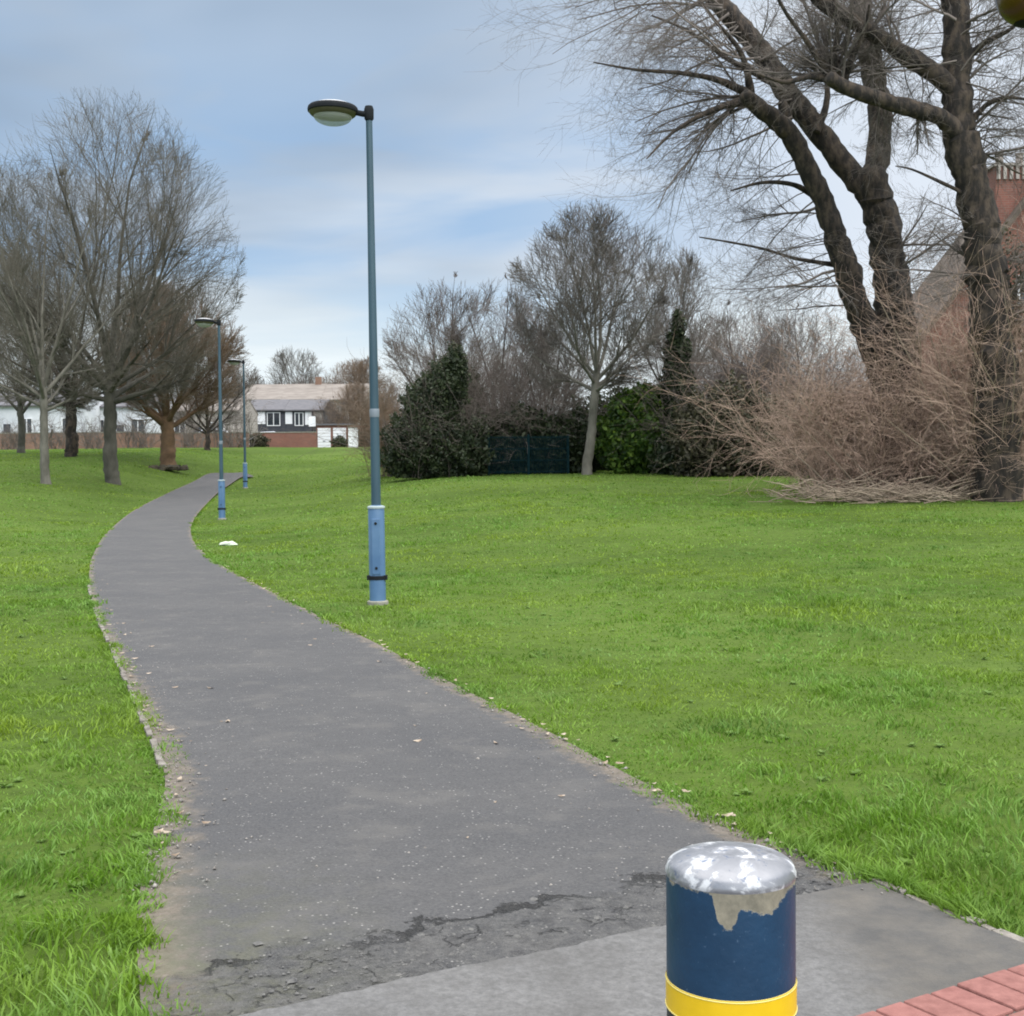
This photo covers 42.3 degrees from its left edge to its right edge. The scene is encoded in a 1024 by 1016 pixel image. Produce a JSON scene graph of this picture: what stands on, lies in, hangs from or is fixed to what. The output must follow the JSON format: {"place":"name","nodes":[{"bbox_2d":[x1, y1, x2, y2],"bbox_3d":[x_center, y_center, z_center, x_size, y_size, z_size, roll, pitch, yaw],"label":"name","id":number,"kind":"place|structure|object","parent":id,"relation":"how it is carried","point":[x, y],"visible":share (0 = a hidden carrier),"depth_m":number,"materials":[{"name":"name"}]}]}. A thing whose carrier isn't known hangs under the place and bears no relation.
{"place":"outdoors","nodes":[
{"label":"outdoors","id":0,"kind":"place"},
{"bbox_2d":[173,398,257,436],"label":"cream building","id":1,"kind":"structure","parent":0,"point":[252,410],"depth_m":112.56,"materials":[{"name":"white paint"}]},
{"bbox_2d":[174,425,184,431],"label":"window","id":2,"kind":"structure","parent":1,"relation":"in","point":[182,425],"depth_m":111.81,"materials":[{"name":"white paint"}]},
{"bbox_2d":[89,472,870,1015],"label":"path","id":3,"kind":"structure","parent":0,"point":[335,722],"depth_m":5.68,"materials":[{"name":"grey asphalt"}]},
{"bbox_2d":[92,544,835,863],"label":"fallen leaves","id":4,"kind":"object","parent":3,"relation":"on","point":[418,740],"visible":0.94,"depth_m":7.11,"materials":[{"name":"beige plant"}]},
{"bbox_2d":[228,862,858,1002],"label":"asphalt crumbs","id":5,"kind":"object","parent":3,"relation":"on","point":[372,979],"visible":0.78,"depth_m":4.10,"materials":[{"name":"grey asphalt"}]},
{"bbox_2d":[89,545,882,894],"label":"gravel","id":6,"kind":"structure","parent":0,"point":[301,783],"depth_m":6.01,"materials":[{"name":"grey gravel"}]},
{"bbox_2d":[0,447,1023,1015],"bbox_3d":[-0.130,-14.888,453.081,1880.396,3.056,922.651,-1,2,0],"label":"ground","id":7,"kind":"structure","parent":0,"point":[128,473],"depth_m":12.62,"materials":[{"name":"green plant"}]},
{"bbox_2d":[0,416,37,449],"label":"bare shrub","id":8,"kind":"object","parent":7,"relation":"on","point":[11,440],"visible":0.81,"depth_m":91.58,"materials":[{"name":"brown plant"}]},
{"bbox_2d":[0,313,70,452],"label":"bare tree","id":9,"kind":"object","parent":7,"relation":"on","point":[21,411],"visible":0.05,"depth_m":73.68,"materials":[{"name":"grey plant"}]},
{"bbox_2d":[0,392,103,432],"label":"white building","id":10,"kind":"structure","parent":7,"relation":"on","point":[9,413],"depth_m":103.82,"materials":[{"name":"paint"}]},
{"bbox_2d":[3,424,10,432],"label":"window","id":11,"kind":"structure","parent":10,"relation":"in","point":[4,425],"depth_m":103.78,"materials":[{"name":"metal"}]},
{"bbox_2d":[24,418,32,431],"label":"window","id":12,"kind":"structure","parent":10,"relation":"in","point":[28,420],"depth_m":103.81,"materials":[{"name":"white paint"}]},
{"bbox_2d":[14,405,90,448],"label":"bare shrub","id":13,"kind":"object","parent":7,"relation":"on","point":[52,432],"visible":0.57,"depth_m":92.82,"materials":[{"name":"brown plant"}]},
{"bbox_2d":[0,432,141,448],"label":"brick wall","id":14,"kind":"structure","parent":7,"relation":"on","point":[31,446],"depth_m":96.88,"materials":[{"name":"brick"}]},
{"bbox_2d":[0,149,149,483],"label":"bare tree","id":15,"kind":"object","parent":7,"relation":"on","point":[39,368],"visible":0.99,"depth_m":47.63,"materials":[{"name":"grey plant"}]},
{"bbox_2d":[0,222,173,456],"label":"bare tree","id":16,"kind":"object","parent":7,"relation":"on","point":[72,444],"visible":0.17,"depth_m":66.40,"materials":[{"name":"grey plant"}]},
{"bbox_2d":[65,413,122,448],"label":"bare shrub","id":17,"kind":"object","parent":7,"relation":"on","point":[87,443],"visible":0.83,"depth_m":91.64,"materials":[{"name":"brown plant"}]},
{"bbox_2d":[0,87,247,484],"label":"bare tree","id":18,"kind":"object","parent":7,"relation":"on","point":[110,399],"visible":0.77,"depth_m":51.71,"materials":[{"name":"grey plant"}]},
{"bbox_2d":[87,585,166,768],"bbox_3d":[-3.594,1.147,11.758,0.080,0.060,10.953,-1,2,-20],"label":"kerb edging","id":19,"kind":"object","parent":7,"relation":"on","point":[160,761],"visible":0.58,"depth_m":7.90,"materials":[{"name":"grey concrete"}]},
{"bbox_2d":[99,394,176,432],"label":"white building","id":20,"kind":"structure","parent":7,"relation":"on","point":[120,417],"depth_m":107.81,"materials":[{"name":"paint"}]},
{"bbox_2d":[131,419,144,432],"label":"window","id":21,"kind":"structure","parent":20,"relation":"in","point":[137,423],"depth_m":107.81,"materials":[{"name":"white paint"}]},
{"bbox_2d":[100,403,180,447],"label":"bare shrub","id":22,"kind":"object","parent":7,"relation":"on","point":[140,439],"visible":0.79,"depth_m":93.35,"materials":[{"name":"brown plant"}]},
{"bbox_2d":[146,464,188,470],"bbox_3d":[-16.414,-1.903,62.890,2.266,0.338,1.092,-1,2,0],"label":"soil heap","id":23,"kind":"object","parent":7,"relation":"on","point":[163,467],"visible":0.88,"depth_m":62.55,"materials":[{"name":"brown soil"}]},
{"bbox_2d":[96,275,248,464],"bbox_3d":[-16.392,-6.274,63.767,7.307,9.702,6.834,-1,2,0],"label":"bare tree","id":24,"kind":"object","parent":7,"relation":"on","point":[163,419],"visible":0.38,"depth_m":63.68,"materials":[{"name":"brown plant"}]},
{"bbox_2d":[155,401,227,447],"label":"bare shrub","id":25,"kind":"object","parent":7,"relation":"on","point":[188,443],"visible":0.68,"depth_m":94.63,"materials":[{"name":"brown plant"}]},
{"bbox_2d":[141,432,249,447],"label":"brick wall","id":26,"kind":"structure","parent":7,"relation":"on","point":[158,444],"depth_m":98.88,"materials":[{"name":"brick"}]},
{"bbox_2d":[156,337,261,449],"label":"bare tree","id":27,"kind":"object","parent":7,"relation":"on","point":[206,429],"visible":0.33,"depth_m":81.88,"materials":[{"name":"brown plant"}]},
{"bbox_2d":[194,318,225,519],"bbox_3d":[-8.088,-2.326,35.475,0.739,5.483,0.531,-1,2,-23],"label":"street lamp","id":28,"kind":"object","parent":7,"relation":"on","point":[204,322],"visible":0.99,"depth_m":35.40,"materials":[{"name":"painted metal"},{"name":"dark metal"},{"name":"glass"}]},
{"bbox_2d":[219,541,237,545],"bbox_3d":[-5.381,0.670,25.164,0.356,0.089,0.191,0,2,10],"label":"litter bag","id":29,"kind":"object","parent":7,"relation":"on","point":[225,543],"visible":0.99,"depth_m":25.10,"materials":[{"name":"white plastic"}]},
{"bbox_2d":[201,401,272,447],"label":"bare shrub","id":30,"kind":"object","parent":7,"relation":"on","point":[229,445],"visible":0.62,"depth_m":96.41,"materials":[{"name":"brown plant"}]},
{"bbox_2d":[228,359,247,488],"bbox_3d":[-11.451,-3.457,55.284,0.735,5.483,0.539,-1,2,-24],"label":"street lamp","id":31,"kind":"object","parent":7,"relation":"on","point":[236,362],"visible":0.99,"depth_m":55.21,"materials":[{"name":"metal"}]},
{"bbox_2d":[231,371,263,397],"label":"bare tree","id":32,"kind":"object","parent":7,"relation":"on","point":[258,381],"visible":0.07,"depth_m":189.64,"materials":[{"name":"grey plant"}]},
{"bbox_2d":[249,432,270,446],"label":"dark hedge","id":33,"kind":"object","parent":7,"relation":"on","point":[261,440],"visible":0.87,"depth_m":102.66,"materials":[{"name":"green plant"}]},
{"bbox_2d":[242,384,286,399],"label":"terraced house","id":34,"kind":"structure","parent":7,"relation":"on","point":[269,391],"depth_m":153.76,"materials":[{"name":"white paint"}]},
{"bbox_2d":[251,399,289,431],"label":"terraced house","id":35,"kind":"structure","parent":7,"relation":"on","point":[275,410],"depth_m":125.81,"materials":[{"name":"white paint"}]},
{"bbox_2d":[267,412,279,425],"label":"window","id":36,"kind":"structure","parent":35,"relation":"in","point":[275,416],"depth_m":125.74,"materials":[{"name":"white paint"}]},
{"bbox_2d":[253,432,316,446],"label":"brick wall","id":37,"kind":"structure","parent":7,"relation":"on","point":[292,439],"depth_m":105.87,"materials":[{"name":"brick"}]},
{"bbox_2d":[260,347,329,383],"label":"bare tree","id":38,"kind":"object","parent":7,"relation":"on","point":[286,362],"visible":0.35,"depth_m":204.02,"materials":[{"name":"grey plant"}]},
{"bbox_2d":[281,377,325,399],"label":"terraced house","id":39,"kind":"structure","parent":7,"relation":"on","point":[303,391],"depth_m":153.74,"materials":[{"name":"brown brick"}]},
{"bbox_2d":[284,399,331,439],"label":"terraced house","id":40,"kind":"structure","parent":7,"relation":"on","point":[296,414],"depth_m":125.81,"materials":[{"name":"white paint"}]},
{"bbox_2d":[294,412,303,425],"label":"window","id":41,"kind":"structure","parent":40,"relation":"in","point":[299,418],"depth_m":125.77,"materials":[{"name":"white paint"}]},
{"bbox_2d":[293,370,324,383],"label":"bare tree","id":42,"kind":"object","parent":7,"relation":"on","point":[305,382],"visible":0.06,"depth_m":189.05,"materials":[{"name":"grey plant"}]},
{"bbox_2d":[309,416,315,431],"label":"sign board","id":43,"kind":"object","parent":7,"relation":"on","point":[312,420],"visible":0.68,"depth_m":111.80,"materials":[{"name":"metal"}]},
{"bbox_2d":[306,396,350,431],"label":"bare tree","id":44,"kind":"object","parent":7,"relation":"on","point":[319,421],"visible":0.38,"depth_m":119.10,"materials":[{"name":"brown plant"}]},
{"bbox_2d":[316,423,352,446],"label":"garage","id":45,"kind":"structure","parent":7,"relation":"on","point":[328,436],"depth_m":113.31,"materials":[{"name":"white brick"}]},
{"bbox_2d":[318,428,330,446],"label":"garage door","id":46,"kind":"structure","parent":45,"relation":"in","point":[321,443],"depth_m":113.29,"materials":[{"name":"white paint"}]},
{"bbox_2d":[333,428,345,437],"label":"garage door","id":47,"kind":"structure","parent":45,"relation":"in","point":[333,428],"depth_m":113.29,"materials":[{"name":"white paint"}]},
{"bbox_2d":[329,435,347,446],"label":"dark hedge","id":48,"kind":"object","parent":7,"relation":"on","point":[340,441],"visible":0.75,"depth_m":110.66,"materials":[{"name":"green plant"}]},
{"bbox_2d":[321,384,369,423],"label":"terraced house","id":49,"kind":"structure","parent":7,"relation":"on","point":[328,390],"depth_m":153.71,"materials":[{"name":"white paint"}]},
{"bbox_2d":[307,99,388,605],"bbox_3d":[-1.778,-1.592,14.188,0.776,5.481,0.532,0,2,21],"label":"street lamp","id":50,"kind":"object","parent":7,"relation":"on","point":[332,112],"visible":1,"depth_m":14.20,"materials":[{"name":"blue painted metal"},{"name":"dark metal"},{"name":"glass"}]},
{"bbox_2d":[348,427,357,446],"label":"white cabinet","id":51,"kind":"object","parent":7,"relation":"on","point":[350,439],"visible":0.34,"depth_m":103.62,"materials":[{"name":"metal"}]},
{"bbox_2d":[325,380,382,424],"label":"bare tree","id":52,"kind":"object","parent":7,"relation":"on","point":[349,390],"visible":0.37,"depth_m":121.21,"materials":[{"name":"brown plant"}]},
{"bbox_2d":[313,355,400,426],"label":"bare tree","id":53,"kind":"object","parent":7,"relation":"on","point":[361,366],"visible":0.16,"depth_m":178.98,"materials":[{"name":"brown plant"}]},
{"bbox_2d":[358,426,381,446],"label":"dark hedge","id":54,"kind":"object","parent":7,"relation":"on","point":[363,437],"visible":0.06,"depth_m":109.68,"materials":[{"name":"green plant"}]},
{"bbox_2d":[378,375,402,425],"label":"bare tree","id":55,"kind":"object","parent":7,"relation":"on","point":[393,394],"visible":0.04,"depth_m":187.94,"materials":[{"name":"brown plant"}]},
{"bbox_2d":[307,350,487,476],"bbox_3d":[-4.358,-3.820,51.941,7.333,5.172,6.948,-1,2,0],"label":"orange shrub","id":56,"kind":"object","parent":7,"relation":"on","point":[367,422],"visible":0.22,"depth_m":51.54,"materials":[{"name":"brown plant"}]},
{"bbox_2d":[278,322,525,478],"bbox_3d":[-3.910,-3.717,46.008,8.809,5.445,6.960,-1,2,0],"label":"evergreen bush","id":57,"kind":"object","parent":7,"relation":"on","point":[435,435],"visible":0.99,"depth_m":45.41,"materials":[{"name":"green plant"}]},
{"bbox_2d":[398,339,486,413],"bbox_3d":[-2.352,-3.811,49.888,3.180,5.044,3.362,-2,2,-32],"label":"conifer tree","id":58,"kind":"object","parent":7,"relation":"on","point":[455,346],"visible":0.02,"depth_m":49.67,"materials":[{"name":"green plant"}]},
{"bbox_2d":[378,271,522,410],"bbox_3d":[-2.860,-6.073,59.809,6.970,9.087,6.449,-1,2,0],"label":"bare tree","id":59,"kind":"object","parent":7,"relation":"on","point":[457,338],"visible":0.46,"depth_m":58.87,"materials":[{"name":"grey plant"}]},
{"bbox_2d":[439,273,557,408],"bbox_3d":[-0.566,-6.813,65.772,6.449,9.786,7.274,-1,2,-7],"label":"bare tree","id":60,"kind":"object","parent":7,"relation":"on","point":[504,331],"visible":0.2,"depth_m":64.93,"materials":[{"name":"brown plant"}]},
{"bbox_2d":[347,311,659,469],"bbox_3d":[0.080,-4.378,48.163,10.340,6.300,9.608,0,2,18],"label":"brown shrub","id":61,"kind":"object","parent":7,"relation":"on","point":[502,407],"visible":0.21,"depth_m":47.49,"materials":[{"name":"brown plant"}]},
{"bbox_2d":[487,434,568,474],"bbox_3d":[0.577,-1.765,46.317,2.869,1.620,0.070,-1,2,-6],"label":"metal fence","id":62,"kind":"object","parent":7,"relation":"on","point":[528,448],"visible":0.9,"depth_m":46.31,"materials":[{"name":"metal"}]},
{"bbox_2d":[470,401,586,473],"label":"dark hedge","id":63,"kind":"object","parent":7,"relation":"on","point":[576,455],"visible":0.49,"depth_m":46.86,"materials":[{"name":"green plant"}]},
{"bbox_2d":[490,296,603,418],"bbox_3d":[1.588,-5.910,61.860,5.758,8.301,5.863,0,2,2],"label":"bare tree","id":64,"kind":"object","parent":7,"relation":"on","point":[558,365],"visible":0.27,"depth_m":61.21,"materials":[{"name":"brown plant"}]},
{"bbox_2d":[560,402,607,471],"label":"dark hedge","id":65,"kind":"object","parent":7,"relation":"on","point":[596,463],"visible":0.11,"depth_m":47.59,"materials":[{"name":"green plant"}]},
{"bbox_2d":[504,198,688,474],"bbox_3d":[2.956,-5.704,45.413,6.530,9.718,6.385,-1,2,0],"label":"bare tree","id":66,"kind":"object","parent":7,"relation":"on","point":[593,288],"visible":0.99,"depth_m":44.96,"materials":[{"name":"grey plant"}]},
{"bbox_2d":[556,384,699,470],"bbox_3d":[4.858,-3.219,50.941,6.780,3.714,1.748,-1,2,0],"label":"dark hedge","id":67,"kind":"object","parent":7,"relation":"on","point":[600,401],"visible":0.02,"depth_m":50.71,"materials":[{"name":"green plant"}]},
{"bbox_2d":[594,379,706,473],"bbox_3d":[4.867,-2.834,46.425,4.251,3.381,2.388,-1,2,0],"label":"laurel bush","id":68,"kind":"object","parent":7,"relation":"on","point":[632,453],"visible":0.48,"depth_m":45.91,"materials":[{"name":"green plant"}]},
{"bbox_2d":[605,305,726,471],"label":"ivy column","id":69,"kind":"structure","parent":7,"relation":"on","point":[679,339],"depth_m":45.25,"materials":[{"name":"green plant"}]},
{"bbox_2d":[625,243,730,386],"bbox_3d":[7.170,-6.530,57.720,4.720,10.066,4.762,-1,2,0],"label":"bare tree","id":70,"kind":"object","parent":7,"relation":"on","point":[688,266],"visible":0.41,"depth_m":57.13,"materials":[{"name":"grey plant"}]},
{"bbox_2d":[644,425,724,474],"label":"dark hedge","id":71,"kind":"object","parent":7,"relation":"on","point":[662,448],"visible":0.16,"depth_m":44.85,"materials":[{"name":"green plant"}]},
{"bbox_2d":[566,251,865,472],"bbox_3d":[8.719,-5.246,46.434,13.803,8.079,12.230,0,2,19],"label":"thicket","id":72,"kind":"object","parent":7,"relation":"on","point":[737,366],"visible":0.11,"depth_m":45.77,"materials":[{"name":"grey plant"}]},
{"bbox_2d":[455,0,1019,493],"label":"bare tree","id":73,"kind":"object","parent":7,"relation":"on","point":[875,198],"visible":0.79,"depth_m":32.45,"materials":[{"name":"brown plant"}]},
{"bbox_2d":[690,300,801,401],"bbox_3d":[10.602,-5.758,61.897,6.449,7.864,7.274,1,2,29],"label":"bare tree","id":74,"kind":"object","parent":7,"relation":"on","point":[761,320],"visible":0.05,"depth_m":61.65,"materials":[{"name":"brown plant"}]},
{"bbox_2d":[648,369,869,476],"bbox_3d":[9.338,-2.771,42.951,9.744,3.573,4.934,0,2,15],"label":"thicket","id":75,"kind":"object","parent":7,"relation":"on","point":[693,457],"visible":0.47,"depth_m":42.98,"materials":[{"name":"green plant"}]},
{"bbox_2d":[744,303,864,400],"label":"bare tree","id":76,"kind":"object","parent":7,"relation":"on","point":[793,334],"visible":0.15,"depth_m":65.38,"materials":[{"name":"brown plant"}]},
{"bbox_2d":[677,321,963,490],"bbox_3d":[8.894,-2.696,34.251,7.636,4.527,7.829,-2,3,-45],"label":"thicket","id":77,"kind":"object","parent":7,"relation":"on","point":[803,451],"visible":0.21,"depth_m":34.21,"materials":[{"name":"brown plant"}]},
{"bbox_2d":[623,275,1023,498],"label":"thicket","id":78,"kind":"object","parent":7,"relation":"on","point":[842,467],"visible":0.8,"depth_m":31.31,"materials":[{"name":"brown plant"}]},
{"bbox_2d":[675,243,1023,492],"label":"thicket","id":79,"kind":"object","parent":7,"relation":"on","point":[890,376],"visible":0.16,"depth_m":31.94,"materials":[{"name":"brown plant"}]},
{"bbox_2d":[703,0,1023,501],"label":"bare tree","id":80,"kind":"object","parent":7,"relation":"on","point":[956,116],"visible":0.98,"depth_m":29.36,"materials":[{"name":"brown plant"}]},
{"bbox_2d":[749,467,1003,503],"bbox_3d":[8.115,-0.511,29.749,5.527,0.823,3.018,-1,2,0],"label":"brushwood","id":81,"kind":"object","parent":7,"relation":"on","point":[871,494],"visible":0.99,"depth_m":29.63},
{"bbox_2d":[794,156,1023,500],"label":"thicket","id":82,"kind":"object","parent":7,"relation":"on","point":[959,368],"visible":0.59,"depth_m":29.51,"materials":[{"name":"brown plant"}]},
{"bbox_2d":[872,878,1023,942],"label":"kerb stone","id":83,"kind":"object","parent":7,"relation":"on","point":[980,921],"visible":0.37,"depth_m":4.25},
{"bbox_2d":[874,397,1023,498],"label":"thicket","id":84,"kind":"object","parent":7,"relation":"on","point":[968,476],"visible":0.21,"depth_m":30.65,"materials":[{"name":"brown plant"}]},
{"bbox_2d":[912,152,1023,457],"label":"brick house","id":85,"kind":"structure","parent":7,"relation":"on","point":[1006,199],"depth_m":41.99,"materials":[{"name":"red brick"}]},
{"bbox_2d":[963,221,1023,420],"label":"ivy mass","id":86,"kind":"object","parent":7,"relation":"on","point":[1014,274],"visible":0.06,"depth_m":31.54,"materials":[{"name":"green plant"}]},
{"bbox_2d":[0,0,1023,412],"label":"sky","id":87,"kind":"structure","parent":0,"point":[460,180],"materials":[{"name":"blue"}]},
{"bbox_2d":[239,882,1023,1015],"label":"pavement","id":88,"kind":"structure","parent":0,"point":[867,948],"depth_m":3.83,"materials":[{"name":"concrete"}]},
{"bbox_2d":[665,841,797,1015],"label":"bollard","id":89,"kind":"object","parent":88,"relation":"on","point":[730,928],"visible":1,"depth_m":1.66,"materials":[{"name":"blue metal"}]},
{"bbox_2d":[857,964,1023,1015],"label":"brick paving","id":90,"kind":"structure","parent":0,"point":[999,993],"depth_m":3.59,"materials":[{"name":"red brick"}]},
{"bbox_2d":[995,0,1023,27],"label":"amber beacon","id":91,"kind":"object","parent":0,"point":[1010,12],"visible":1,"depth_m":6.19,"materials":[{"name":"yellow"}]}
]}

